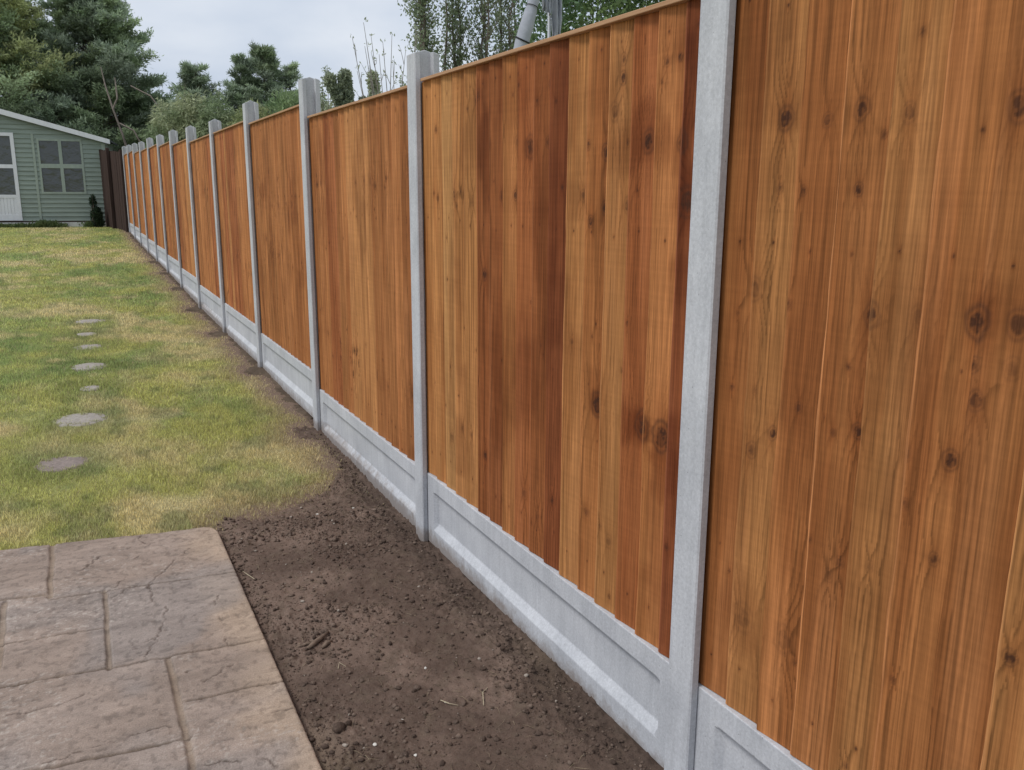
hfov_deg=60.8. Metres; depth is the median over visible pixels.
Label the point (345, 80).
ivy stump
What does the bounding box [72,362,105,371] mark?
stepping stone
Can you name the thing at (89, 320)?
stepping stone
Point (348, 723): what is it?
soil clod
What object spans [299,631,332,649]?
root piece
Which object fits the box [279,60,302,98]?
conifer
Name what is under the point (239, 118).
bamboo
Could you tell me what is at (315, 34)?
sky
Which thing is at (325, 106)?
shrub
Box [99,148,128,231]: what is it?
old fence
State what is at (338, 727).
soil clod
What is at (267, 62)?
conifer
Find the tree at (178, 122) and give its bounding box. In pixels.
[140,85,220,147]
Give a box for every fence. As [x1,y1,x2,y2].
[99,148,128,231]
[122,0,1023,769]
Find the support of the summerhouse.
on the lawn at (282, 403)
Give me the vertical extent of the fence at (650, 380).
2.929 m
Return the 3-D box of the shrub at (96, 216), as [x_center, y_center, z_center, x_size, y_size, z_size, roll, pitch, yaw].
[-11.174,-4.675,23.468,0.403,0.948,0.360,-6,14,-26]
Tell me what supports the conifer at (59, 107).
on the lawn at (282, 403)
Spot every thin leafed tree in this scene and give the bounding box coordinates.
[391,0,448,86]
[435,0,478,70]
[464,0,508,63]
[490,0,533,52]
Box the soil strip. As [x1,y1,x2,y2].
[128,232,312,419]
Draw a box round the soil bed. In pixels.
[216,418,663,769]
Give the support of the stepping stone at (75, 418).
on the lawn at (282, 403)
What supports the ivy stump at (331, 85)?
on the lawn at (282, 403)
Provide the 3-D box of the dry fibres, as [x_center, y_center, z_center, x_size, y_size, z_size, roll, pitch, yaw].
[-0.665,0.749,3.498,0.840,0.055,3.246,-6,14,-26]
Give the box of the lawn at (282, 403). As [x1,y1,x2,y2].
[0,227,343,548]
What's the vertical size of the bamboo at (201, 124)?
3.772 m
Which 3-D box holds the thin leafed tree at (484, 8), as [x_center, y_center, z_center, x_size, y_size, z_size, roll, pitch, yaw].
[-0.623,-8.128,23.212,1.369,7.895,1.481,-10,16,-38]
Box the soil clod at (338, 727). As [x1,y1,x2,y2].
[332,722,344,732]
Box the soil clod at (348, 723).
[344,720,351,726]
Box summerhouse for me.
[0,109,117,226]
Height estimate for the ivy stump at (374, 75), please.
3.250 m
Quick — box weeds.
[0,219,94,227]
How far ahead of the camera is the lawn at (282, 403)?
5.75 m
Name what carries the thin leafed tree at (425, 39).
on the lawn at (282, 403)
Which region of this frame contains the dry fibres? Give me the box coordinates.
[218,453,629,769]
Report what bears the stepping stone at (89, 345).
on the lawn at (282, 403)
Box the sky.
[6,0,658,109]
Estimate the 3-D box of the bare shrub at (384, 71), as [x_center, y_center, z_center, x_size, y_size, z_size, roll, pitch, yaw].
[-1.624,-3.133,12.137,1.068,3.660,0.571,-14,19,-48]
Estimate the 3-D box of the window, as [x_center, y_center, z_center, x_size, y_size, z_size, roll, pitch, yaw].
[-11.997,-5.818,23.249,1.080,1.416,0.044,-4,13,-19]
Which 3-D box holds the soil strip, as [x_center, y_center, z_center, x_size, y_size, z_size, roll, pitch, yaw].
[-5.578,-1.783,13.831,0.360,0.501,18.740,-6,14,-26]
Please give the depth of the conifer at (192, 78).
25.22 m
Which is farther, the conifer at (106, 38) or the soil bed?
the conifer at (106, 38)
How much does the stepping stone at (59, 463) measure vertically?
0.058 m
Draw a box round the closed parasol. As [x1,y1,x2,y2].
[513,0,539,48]
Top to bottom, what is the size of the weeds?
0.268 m
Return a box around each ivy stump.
[322,71,345,106]
[336,67,354,103]
[358,70,381,99]
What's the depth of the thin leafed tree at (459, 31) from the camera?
22.88 m
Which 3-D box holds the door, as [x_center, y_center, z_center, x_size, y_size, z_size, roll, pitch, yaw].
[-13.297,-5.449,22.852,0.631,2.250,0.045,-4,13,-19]
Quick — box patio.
[0,527,321,769]
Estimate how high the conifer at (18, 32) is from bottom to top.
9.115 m
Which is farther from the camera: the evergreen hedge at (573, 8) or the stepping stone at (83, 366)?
the evergreen hedge at (573, 8)
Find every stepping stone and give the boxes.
[34,456,87,472]
[52,413,104,426]
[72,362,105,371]
[73,344,102,349]
[75,319,104,323]
[77,332,95,336]
[80,385,98,391]
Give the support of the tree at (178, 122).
on the lawn at (282, 403)
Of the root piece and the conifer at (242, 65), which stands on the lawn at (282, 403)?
the conifer at (242, 65)
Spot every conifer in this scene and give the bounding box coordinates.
[0,0,115,134]
[1,0,175,151]
[16,89,100,140]
[153,60,240,144]
[219,52,265,110]
[229,39,297,120]
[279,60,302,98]
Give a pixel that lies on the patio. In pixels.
(145, 652)
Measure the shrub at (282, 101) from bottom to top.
3.724 m
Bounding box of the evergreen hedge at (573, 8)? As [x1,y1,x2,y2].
[512,0,665,46]
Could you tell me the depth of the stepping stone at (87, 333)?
8.65 m
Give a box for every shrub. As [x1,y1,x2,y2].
[88,194,105,226]
[260,89,327,116]
[320,66,334,111]
[350,17,418,98]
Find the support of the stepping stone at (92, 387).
on the lawn at (282, 403)
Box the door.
[0,132,22,220]
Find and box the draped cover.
[542,0,561,37]
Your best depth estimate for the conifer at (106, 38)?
26.22 m
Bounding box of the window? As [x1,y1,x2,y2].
[36,139,86,193]
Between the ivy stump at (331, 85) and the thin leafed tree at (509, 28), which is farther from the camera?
the thin leafed tree at (509, 28)
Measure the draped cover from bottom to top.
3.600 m

